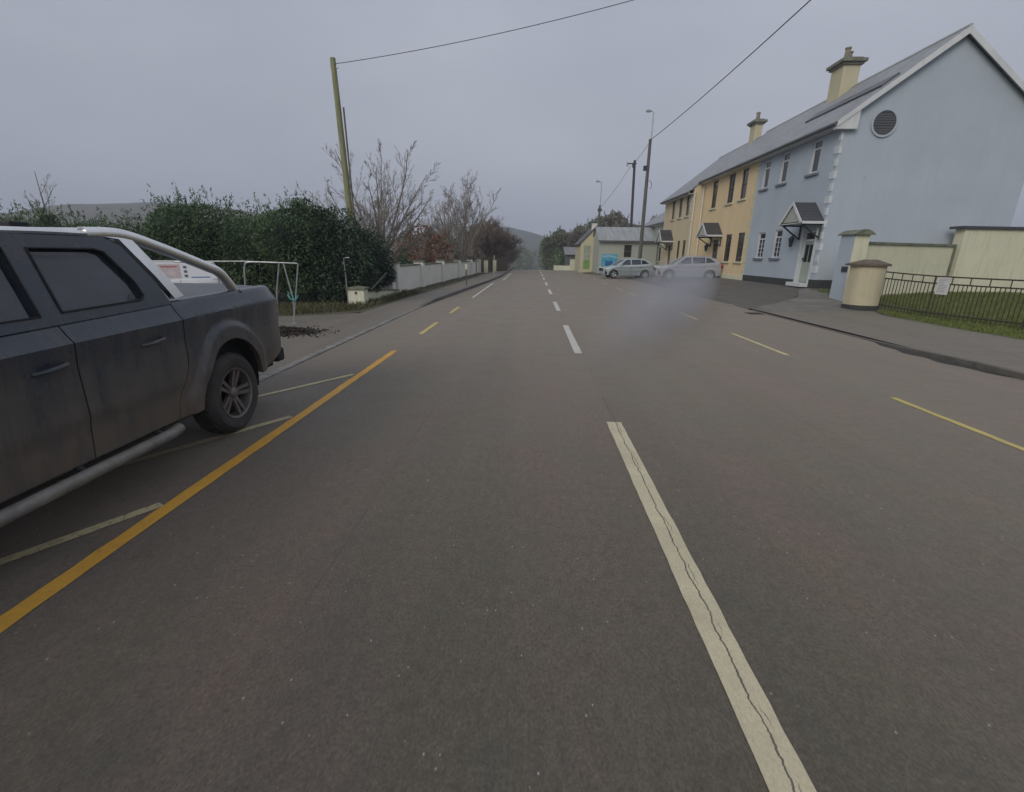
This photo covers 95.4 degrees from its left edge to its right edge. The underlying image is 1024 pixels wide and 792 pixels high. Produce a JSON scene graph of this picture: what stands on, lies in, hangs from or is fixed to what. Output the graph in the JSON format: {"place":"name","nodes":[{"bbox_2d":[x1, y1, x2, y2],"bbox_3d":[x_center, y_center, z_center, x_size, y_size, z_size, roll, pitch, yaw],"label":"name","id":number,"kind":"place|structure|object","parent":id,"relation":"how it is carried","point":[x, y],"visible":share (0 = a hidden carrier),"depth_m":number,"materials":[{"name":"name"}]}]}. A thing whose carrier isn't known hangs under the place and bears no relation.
{"place":"outdoors","nodes":[
{"label":"outdoors","id":0,"kind":"place"},
{"bbox_2d":[1,202,266,233],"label":"hills","id":1,"kind":"structure","parent":0,"point":[91,211],"depth_m":285.94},
{"bbox_2d":[258,269,508,376],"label":"pavement","id":2,"kind":"structure","parent":0,"point":[295,348],"depth_m":11.78,"materials":[{"name":"concrete"}]},
{"bbox_2d":[153,261,298,323],"bbox_3d":[-7.104,-2.548,11.379,4.036,1.475,0.170,1,17,2],"label":"steel hoop frame","id":3,"kind":"object","parent":2,"relation":"on","point":[293,299],"visible":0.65,"depth_m":11.19,"materials":[{"name":"teal"}]},
{"bbox_2d":[279,325,338,338],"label":"leaf litter","id":4,"kind":"object","parent":2,"relation":"on","point":[290,331],"visible":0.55,"depth_m":10.12,"materials":[{"name":"brown plant"}]},
{"bbox_2d":[481,258,507,271],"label":"dark timber fence","id":5,"kind":"object","parent":2,"relation":"on","point":[501,264],"visible":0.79,"depth_m":48.93,"materials":[{"name":"brown wood"}]},
{"bbox_2d":[275,271,491,315],"bbox_3d":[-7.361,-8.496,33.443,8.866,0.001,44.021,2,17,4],"label":"verge","id":6,"kind":"structure","parent":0,"point":[303,300],"depth_m":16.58,"materials":[{"name":"green plant"}]},
{"bbox_2d":[265,198,396,301],"bbox_3d":[-6.469,-5.467,17.565,3.768,3.420,5.905,1,17,2],"label":"evergreen bush","id":7,"kind":"object","parent":6,"relation":"on","point":[366,265],"visible":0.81,"depth_m":15.63,"materials":[{"name":"green plant"}]},
{"bbox_2d":[371,273,386,289],"bbox_3d":[-4.651,-4.015,16.274,0.044,0.535,1.182,4,17,12],"label":"leaning stick","id":8,"kind":"object","parent":7,"relation":"attached to","point":[378,281],"visible":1,"depth_m":16.23,"materials":[{"name":"grey wood"}]},
{"bbox_2d":[330,57,356,229],"bbox_3d":[-6.628,-8.460,18.859,0.675,8.957,0.280,1,17,2],"label":"wooden pole","id":9,"kind":"object","parent":6,"relation":"on","point":[347,182],"visible":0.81,"depth_m":18.32,"materials":[{"name":"wood"}]},
{"bbox_2d":[336,0,632,63],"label":"overhead wire","id":10,"kind":"object","parent":9,"relation":"attached to","point":[488,35],"visible":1,"depth_m":16.34,"materials":[{"name":"grey"}]},
{"bbox_2d":[343,257,348,302],"bbox_3d":[-5.406,-3.774,15.361,0.210,1.550,0.040,1,17,2],"label":"hooked post","id":11,"kind":"object","parent":6,"relation":"on","point":[346,278],"visible":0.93,"depth_m":15.32,"materials":[{"name":"metal"}]},
{"bbox_2d":[346,286,369,303],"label":"white pillar","id":12,"kind":"structure","parent":6,"relation":"on","point":[357,293],"depth_m":15.43,"materials":[{"name":"white paint"}]},
{"bbox_2d":[368,289,399,299],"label":"mossy wall","id":13,"kind":"structure","parent":6,"relation":"on","point":[374,294],"depth_m":17.62,"materials":[{"name":"grey concrete"}]},
{"bbox_2d":[384,280,395,288],"bbox_3d":[-5.144,-4.546,19.634,0.460,0.610,0.460,1,17,2],"label":"white wall stub","id":14,"kind":"object","parent":6,"relation":"on","point":[392,286],"depth_m":19.44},
{"bbox_2d":[396,247,412,264],"bbox_3d":[-5.783,-7.331,26.339,1.700,2.100,3.317,1,17,2],"label":"evergreen shrub","id":15,"kind":"object","parent":6,"relation":"on","point":[403,259],"visible":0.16,"depth_m":25.98,"materials":[{"name":"green plant"}]},
{"bbox_2d":[384,259,480,291],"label":"panelled wall","id":16,"kind":"structure","parent":6,"relation":"on","point":[418,274],"depth_m":25.89,"materials":[{"name":"white concrete"}]},
{"bbox_2d":[390,272,484,298],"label":"rough grass","id":17,"kind":"structure","parent":6,"relation":"on","point":[428,286],"depth_m":26.89,"materials":[{"name":"green plant"}]},
{"bbox_2d":[483,259,487,272],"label":"white gate pillar","id":18,"kind":"structure","parent":6,"relation":"on","point":[485,265],"depth_m":43.91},
{"bbox_2d":[385,225,545,263],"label":"hills","id":19,"kind":"structure","parent":0,"point":[532,242],"depth_m":526.08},
{"bbox_2d":[491,231,513,257],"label":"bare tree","id":20,"kind":"object","parent":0,"point":[502,254],"visible":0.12,"depth_m":72.60,"materials":[{"name":"brown plant"}]},
{"bbox_2d":[0,270,1023,791],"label":"road","id":21,"kind":"structure","parent":0,"point":[434,558],"depth_m":2.59,"materials":[{"name":"grey asphalt"}]},
{"bbox_2d":[0,502,163,564],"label":"bay marking","id":22,"kind":"object","parent":21,"relation":"on","point":[20,554],"visible":1,"depth_m":2.88,"materials":[{"name":"white paint"}]},
{"bbox_2d":[0,220,284,527],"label":"pickup truck","id":23,"kind":"object","parent":21,"relation":"on","point":[106,345],"visible":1,"depth_m":3.17,"materials":[{"name":"paint"}]},
{"bbox_2d":[56,416,291,482],"bbox_3d":[-2.906,0.436,4.263,0.080,0.001,1.878,12,20,33],"label":"bay marking","id":24,"kind":"object","parent":21,"relation":"on","point":[199,442],"visible":0.74,"depth_m":4.30,"materials":[{"name":"white paint"}]},
{"bbox_2d":[0,351,395,632],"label":"road marking","id":25,"kind":"object","parent":21,"relation":"on","point":[10,617],"visible":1,"depth_m":2.99,"materials":[{"name":"yellow paint"}]},
{"bbox_2d":[258,374,353,396],"bbox_3d":[-2.831,-0.104,6.046,0.080,0.001,1.831,12,20,33],"label":"bay marking","id":26,"kind":"object","parent":21,"relation":"on","point":[304,385],"visible":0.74,"depth_m":6.16,"materials":[{"name":"white paint"}]},
{"bbox_2d":[419,322,438,333],"bbox_3d":[-1.969,-1.632,11.119,0.110,0.001,1.840,1,17,2],"label":"road marking","id":27,"kind":"object","parent":21,"relation":"on","point":[428,328],"visible":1,"depth_m":10.99,"materials":[{"name":"yellow paint"}]},
{"bbox_2d":[471,283,492,297],"bbox_3d":[-1.383,-5.466,23.768,0.112,0.001,10.100,1,17,2],"label":"road marking","id":28,"kind":"object","parent":21,"relation":"on","point":[481,291],"visible":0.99,"depth_m":22.08,"materials":[{"name":"white paint"}]},
{"bbox_2d":[553,302,560,310],"bbox_3d":[1.554,-3.152,16.285,0.152,0.001,3.000,1,17,2],"label":"road marking","id":29,"kind":"object","parent":21,"relation":"on","point":[556,306],"visible":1,"depth_m":16.08,"materials":[{"name":"white paint"}]},
{"bbox_2d":[563,325,581,352],"bbox_3d":[1.279,-1.286,10.127,0.151,0.001,3.520,1,17,2],"label":"road marking","id":30,"kind":"object","parent":21,"relation":"on","point":[574,344],"visible":1,"depth_m":9.70,"materials":[{"name":"white paint"}]},
{"bbox_2d":[607,422,816,791],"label":"road marking","id":31,"kind":"object","parent":21,"relation":"on","point":[781,766],"visible":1,"depth_m":2.09,"materials":[{"name":"white paint"}]},
{"bbox_2d":[744,312,763,314],"bbox_3d":[7.724,-2.637,14.857,0.420,0.015,0.480,1,17,2],"label":"drain grate","id":32,"kind":"object","parent":21,"relation":"on","point":[757,313],"visible":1,"depth_m":14.80,"materials":[{"name":"black metal"}]},
{"bbox_2d":[731,333,787,354],"bbox_3d":[5.103,-1.111,9.727,0.097,0.001,2.520,1,17,2],"label":"road marking","id":33,"kind":"object","parent":21,"relation":"on","point":[760,344],"visible":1,"depth_m":9.55,"materials":[{"name":"paint"}]},
{"bbox_2d":[890,397,1023,450],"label":"road marking","id":34,"kind":"object","parent":21,"relation":"on","point":[968,427],"visible":1,"depth_m":5.01,"materials":[{"name":"paint"}]},
{"bbox_2d":[0,0,1023,238],"label":"sky","id":35,"kind":"structure","parent":0,"point":[108,99],"materials":[{"name":"grey"}]},
{"bbox_2d":[275,264,909,347],"bbox_3d":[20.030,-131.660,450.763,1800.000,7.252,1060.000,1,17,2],"label":"ground","id":36,"kind":"structure","parent":0,"point":[534,268],"depth_m":13.63,"materials":[{"name":"soil"}]},
{"bbox_2d":[23,171,56,214],"bbox_3d":[-21.423,-7.559,21.519,1.298,5.216,1.956,-10,20,-32],"label":"bare sapling","id":37,"kind":"object","parent":36,"relation":"on","point":[44,204],"visible":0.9,"depth_m":21.15,"materials":[{"name":"brown plant"}]},
{"bbox_2d":[0,179,359,301],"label":"hedge","id":38,"kind":"object","parent":36,"relation":"on","point":[182,227],"visible":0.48,"depth_m":15.08,"materials":[{"name":"green plant"}]},
{"bbox_2d":[152,260,222,283],"bbox_3d":[-9.944,-2.817,12.324,4.113,1.491,2.080,-11,21,-34],"label":"liveried car","id":39,"kind":"object","parent":36,"relation":"on","point":[179,272],"visible":0.05,"depth_m":12.28,"materials":[{"name":"white paint"}]},
{"bbox_2d":[0,307,421,503],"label":"kerb","id":40,"kind":"structure","parent":36,"relation":"on","point":[291,364],"depth_m":7.45,"materials":[{"name":"concrete"}]},
{"bbox_2d":[309,139,448,263],"bbox_3d":[-8.311,-11.101,27.893,7.405,8.598,6.343,7,18,20],"label":"bare tree","id":41,"kind":"object","parent":36,"relation":"on","point":[367,216],"visible":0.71,"depth_m":27.91,"materials":[{"name":"brown plant"}]},
{"bbox_2d":[380,233,461,263],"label":"scrub","id":42,"kind":"object","parent":36,"relation":"on","point":[453,255],"visible":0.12,"depth_m":42.58,"materials":[{"name":"brown plant"}]},
{"bbox_2d":[395,218,453,262],"bbox_3d":[-7.093,-12.062,37.492,4.845,4.327,2.867,1,17,2],"label":"russet shrub","id":43,"kind":"object","parent":36,"relation":"on","point":[427,245],"visible":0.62,"depth_m":37.38,"materials":[{"name":"brown plant"}]},
{"bbox_2d":[416,196,473,244],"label":"bare tree","id":44,"kind":"object","parent":36,"relation":"on","point":[437,229],"visible":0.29,"depth_m":45.24,"materials":[{"name":"brown plant"}]},
{"bbox_2d":[416,229,485,260],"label":"scrub","id":45,"kind":"object","parent":36,"relation":"on","point":[472,254],"visible":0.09,"depth_m":56.50,"materials":[{"name":"brown plant"}]},
{"bbox_2d":[422,170,502,260],"bbox_3d":[-4.023,-14.743,39.569,6.514,8.897,6.179,-7,19,-24],"label":"bare tree","id":46,"kind":"object","parent":36,"relation":"on","point":[463,251],"visible":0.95,"depth_m":39.47,"materials":[{"name":"brown plant"}]},
{"bbox_2d":[418,269,512,306],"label":"kerb","id":47,"kind":"structure","parent":36,"relation":"on","point":[433,300],"depth_m":21.09,"materials":[{"name":"grey concrete"}]},
{"bbox_2d":[395,232,543,269],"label":"woodland","id":48,"kind":"object","parent":36,"relation":"on","point":[520,262],"visible":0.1,"depth_m":233.87,"materials":[{"name":"green plant"}]},
{"bbox_2d":[473,215,523,257],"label":"bare tree","id":49,"kind":"object","parent":36,"relation":"on","point":[499,237],"visible":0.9,"depth_m":50.79,"materials":[{"name":"brown plant"}]},
{"bbox_2d":[500,238,525,268],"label":"bare tree","id":50,"kind":"object","parent":36,"relation":"on","point":[511,256],"visible":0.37,"depth_m":88.52,"materials":[{"name":"brown plant"}]},
{"bbox_2d":[540,231,553,269],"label":"tree","id":51,"kind":"object","parent":36,"relation":"on","point":[547,250],"visible":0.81,"depth_m":87.27,"materials":[{"name":"green plant"}]},
{"bbox_2d":[539,244,561,269],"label":"tree","id":52,"kind":"object","parent":36,"relation":"on","point":[545,258],"visible":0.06,"depth_m":124.28,"materials":[{"name":"green plant"}]},
{"bbox_2d":[551,249,564,265],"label":"hedge","id":53,"kind":"object","parent":36,"relation":"on","point":[558,258],"visible":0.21,"depth_m":72.02,"materials":[{"name":"green plant"}]},
{"bbox_2d":[550,225,569,253],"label":"tree","id":54,"kind":"object","parent":36,"relation":"on","point":[558,238],"visible":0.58,"depth_m":84.51,"materials":[{"name":"green plant"}]},
{"bbox_2d":[554,265,569,269],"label":"cream wall","id":55,"kind":"structure","parent":36,"relation":"on","point":[561,267],"depth_m":59.48,"materials":[{"name":"beige paint"}]},
{"bbox_2d":[563,247,575,264],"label":"shed","id":56,"kind":"structure","parent":36,"relation":"on","point":[569,252],"depth_m":61.36,"materials":[{"name":"grey"}]},
{"bbox_2d":[570,259,574,269],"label":"cream garden wall","id":57,"kind":"structure","parent":36,"relation":"on","point":[572,264],"depth_m":57.40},
{"bbox_2d":[563,223,585,246],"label":"tree","id":58,"kind":"object","parent":36,"relation":"on","point":[575,235],"visible":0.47,"depth_m":81.47,"materials":[{"name":"green plant"}]},
{"bbox_2d":[574,223,597,272],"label":"yellow cottage","id":59,"kind":"structure","parent":36,"relation":"on","point":[584,244],"depth_m":48.25,"materials":[{"name":"paint"}]},
{"bbox_2d":[583,215,606,234],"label":"tree","id":60,"kind":"object","parent":36,"relation":"on","point":[589,226],"visible":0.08,"depth_m":78.50,"materials":[{"name":"green plant"}]},
{"bbox_2d":[600,209,629,226],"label":"tree","id":61,"kind":"object","parent":36,"relation":"on","point":[610,218],"visible":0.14,"depth_m":77.11,"materials":[{"name":"green plant"}]},
{"bbox_2d":[605,214,656,226],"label":"bare thicket","id":62,"kind":"object","parent":36,"relation":"on","point":[624,224],"visible":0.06,"depth_m":64.91,"materials":[{"name":"brown plant"}]},
{"bbox_2d":[644,212,664,265],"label":"slate roofed house","id":63,"kind":"structure","parent":36,"relation":"on","point":[657,223],"depth_m":43.82,"materials":[{"name":"black"}]},
{"bbox_2d":[655,135,761,265],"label":"terraced house","id":64,"kind":"structure","parent":36,"relation":"on","point":[676,237],"depth_m":35.72,"materials":[{"name":"yellow paint"}]},
{"bbox_2d":[667,245,670,263],"bbox_3d":[13.147,-11.466,38.870,0.070,2.100,0.900,1,17,2],"label":"door","id":65,"kind":"structure","parent":64,"relation":"in","point":[669,250],"depth_m":38.96,"materials":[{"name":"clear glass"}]},
{"bbox_2d":[670,201,675,220],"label":"window","id":66,"kind":"structure","parent":64,"relation":"in","point":[674,203],"depth_m":37.92,"materials":[{"name":"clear glass"}]},
{"bbox_2d":[674,241,679,259],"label":"window","id":67,"kind":"structure","parent":64,"relation":"in","point":[678,245],"depth_m":36.53,"materials":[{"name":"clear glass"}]},
{"bbox_2d":[676,198,682,219],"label":"window","id":68,"kind":"structure","parent":64,"relation":"in","point":[681,202],"depth_m":36.09,"materials":[{"name":"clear glass"}]},
{"bbox_2d":[682,240,685,256],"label":"window","id":69,"kind":"structure","parent":64,"relation":"in","point":[683,250],"depth_m":35.20,"materials":[{"name":"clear glass"}]},
{"bbox_2d":[683,195,690,217],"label":"window","id":70,"kind":"structure","parent":64,"relation":"in","point":[688,201],"depth_m":34.38,"materials":[{"name":"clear glass"}]},
{"bbox_2d":[695,99,829,279],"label":"terraced house","id":71,"kind":"structure","parent":36,"relation":"on","point":[727,206],"depth_m":28.60,"materials":[{"name":"yellow paint"}]},
{"bbox_2d":[708,180,718,210],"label":"window","id":72,"kind":"structure","parent":71,"relation":"in","point":[715,189],"depth_m":31.21,"materials":[{"name":"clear glass"}]},
{"bbox_2d":[712,240,718,258],"bbox_3d":[13.495,-9.177,30.920,0.070,2.250,1.000,1,17,2],"label":"door","id":73,"kind":"structure","parent":71,"relation":"in","point":[715,247],"depth_m":30.86,"materials":[{"name":"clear glass"}]},
{"bbox_2d":[720,234,731,262],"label":"window","id":74,"kind":"structure","parent":71,"relation":"in","point":[728,240],"depth_m":28.93,"materials":[{"name":"clear glass"}]},
{"bbox_2d":[724,173,735,205],"bbox_3d":[13.388,-12.615,28.471,0.185,1.750,1.180,1,17,2],"label":"window","id":75,"kind":"structure","parent":71,"relation":"in","point":[732,180],"depth_m":28.57,"materials":[{"name":"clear glass"}]},
{"bbox_2d":[732,233,744,263],"bbox_3d":[13.235,-8.595,27.081,0.185,1.700,1.180,1,17,2],"label":"window","id":76,"kind":"structure","parent":71,"relation":"in","point":[741,235],"depth_m":27.17,"materials":[{"name":"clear glass"}]},
{"bbox_2d":[736,168,748,201],"bbox_3d":[13.309,-12.103,26.694,0.185,1.700,1.080,1,17,2],"label":"window","id":77,"kind":"structure","parent":71,"relation":"in","point":[746,172],"depth_m":26.80,"materials":[{"name":"clear glass"}]},
{"bbox_2d":[829,229,875,300],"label":"tall gate pier","id":78,"kind":"structure","parent":36,"relation":"on","point":[853,246],"depth_m":16.61,"materials":[{"name":"beige paint"}]},
{"bbox_2d":[742,23,1023,288],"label":"terraced house","id":79,"kind":"structure","parent":36,"relation":"on","point":[925,145],"depth_m":18.69,"materials":[{"name":"blue paint"}]},
{"bbox_2d":[752,232,765,259],"bbox_3d":[13.126,-7.906,24.602,0.185,1.380,1.030,1,17,2],"label":"window","id":80,"kind":"structure","parent":79,"relation":"in","point":[762,235],"depth_m":24.68,"materials":[{"name":"clear glass"}]},
{"bbox_2d":[758,159,771,191],"bbox_3d":[13.209,-11.435,24.182,0.205,1.460,0.980,1,17,2],"label":"window","id":81,"kind":"structure","parent":79,"relation":"in","point":[768,163],"depth_m":24.27,"materials":[{"name":"clear glass"}]},
{"bbox_2d":[768,230,782,259],"bbox_3d":[13.053,-7.439,22.942,0.185,1.410,0.980,1,17,2],"label":"window","id":82,"kind":"structure","parent":79,"relation":"in","point":[778,238],"depth_m":23.02,"materials":[{"name":"clear glass"}]},
{"bbox_2d":[775,151,790,186],"bbox_3d":[13.133,-10.938,22.454,0.205,1.470,0.980,1,17,2],"label":"window","id":83,"kind":"structure","parent":79,"relation":"in","point":[786,158],"depth_m":22.53,"materials":[{"name":"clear glass"}]},
{"bbox_2d":[793,228,818,282],"bbox_3d":[12.982,-6.165,20.482,0.170,2.280,1.190,1,17,2],"label":"door","id":84,"kind":"structure","parent":79,"relation":"in","point":[810,240],"depth_m":20.59,"materials":[{"name":"white wood"}]},
{"bbox_2d":[804,138,823,177],"bbox_3d":[13.022,-10.203,19.962,0.205,1.430,0.980,1,17,2],"label":"window","id":85,"kind":"structure","parent":79,"relation":"in","point":[818,144],"depth_m":20.02,"materials":[{"name":"clear glass"}]},
{"bbox_2d":[752,310,1023,379],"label":"kerb","id":86,"kind":"structure","parent":36,"relation":"on","point":[1000,370],"depth_m":8.12,"materials":[{"name":"grey concrete"}]},
{"bbox_2d":[949,226,1023,292],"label":"garden wall end","id":87,"kind":"structure","parent":36,"relation":"on","point":[995,252],"depth_m":18.74,"materials":[{"name":"paint"}]},
{"bbox_2d":[582,272,602,274],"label":"verge","id":88,"kind":"structure","parent":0,"point":[592,273],"depth_m":45.41,"materials":[{"name":"grey concrete"}]},
{"bbox_2d":[596,180,601,226],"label":"street lamp","id":89,"kind":"object","parent":88,"relation":"on","point":[599,210],"visible":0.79,"depth_m":46.38,"materials":[{"name":"metal"}]},
{"bbox_2d":[592,227,657,272],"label":"grey cottage","id":90,"kind":"structure","parent":88,"relation":"on","point":[611,245],"depth_m":43.85,"materials":[{"name":"grey paint"}]},
{"bbox_2d":[624,245,631,256],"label":"window","id":91,"kind":"structure","parent":90,"relation":"in","point":[627,248],"depth_m":43.79,"materials":[{"name":"clear glass"}]},
{"bbox_2d":[626,160,636,226],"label":"dark utility pole","id":92,"kind":"object","parent":88,"relation":"on","point":[632,196],"visible":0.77,"depth_m":47.42,"materials":[{"name":"wood"}]},
{"bbox_2d":[617,272,802,308],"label":"forecourt","id":93,"kind":"structure","parent":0,"point":[744,294],"depth_m":22.31,"materials":[{"name":"grey asphalt"}]},
{"bbox_2d":[599,258,653,277],"bbox_3d":[9.037,-10.127,36.903,4.113,1.500,2.080,0,17,-4],"label":"hatchback car","id":94,"kind":"object","parent":93,"relation":"on","point":[641,268],"visible":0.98,"depth_m":36.19,"materials":[{"name":"silver metal"}]},
{"bbox_2d":[638,109,653,258],"bbox_3d":[10.438,-15.521,36.664,0.921,12.370,0.320,1,17,2],"label":"street lamp","id":95,"kind":"object","parent":93,"relation":"on","point":[646,168],"visible":0.97,"depth_m":36.45,"materials":[{"name":"metal"}]},
{"bbox_2d":[651,0,810,139],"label":"overhead wire","id":96,"kind":"object","parent":95,"relation":"attached to","point":[741,62],"visible":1,"depth_m":20.35,"materials":[{"name":"grey"}]},
{"bbox_2d":[653,256,722,279],"bbox_3d":[11.393,-8.354,30.350,4.113,1.500,2.080,4,17,10],"label":"hatchback car","id":97,"kind":"object","parent":93,"relation":"on","point":[698,266],"visible":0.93,"depth_m":29.58,"materials":[{"name":"grey paint"}]},
{"bbox_2d":[757,288,898,310],"bbox_3d":[10.887,-3.758,17.828,4.957,0.440,5.600,1,17,2],"label":"apron","id":98,"kind":"object","parent":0,"point":[807,299],"visible":0.64,"depth_m":16.66,"materials":[{"name":"concrete"}]},
{"bbox_2d":[751,308,1023,371],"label":"pavement","id":99,"kind":"structure","parent":0,"point":[1002,351],"depth_m":10.76,"materials":[{"name":"concrete"}]},
{"bbox_2d":[841,259,891,311],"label":"round fronted pier","id":100,"kind":"structure","parent":99,"relation":"on","point":[865,283],"depth_m":15.08,"materials":[{"name":"beige paint"}]},
{"bbox_2d":[811,288,1023,339],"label":"lawn","id":101,"kind":"structure","parent":0,"point":[917,320],"depth_m":14.71,"materials":[{"name":"plant"}]},
{"bbox_2d":[865,242,956,295],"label":"garden wall","id":102,"kind":"structure","parent":101,"relation":"on","point":[925,259],"depth_m":18.09,"materials":[{"name":"beige paint"}]},
{"bbox_2d":[879,271,1023,329],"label":"iron railing","id":103,"kind":"object","parent":101,"relation":"on","point":[958,316],"visible":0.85,"depth_m":13.17,"materials":[{"name":"grey metal"}]},
{"bbox_2d":[934,277,951,294],"bbox_3d":[12.412,-3.170,13.417,0.016,0.480,0.340,-3,17,-11],"label":"notice board","id":104,"kind":"object","parent":103,"relation":"attached to","point":[942,285],"visible":1,"depth_m":13.41,"materials":[{"name":"grey"}]},
{"bbox_2d":[875,342,1012,377],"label":"gutter dirt","id":105,"kind":"structure","parent":0,"point":[932,358],"depth_m":8.23,"materials":[{"name":"black soil"}]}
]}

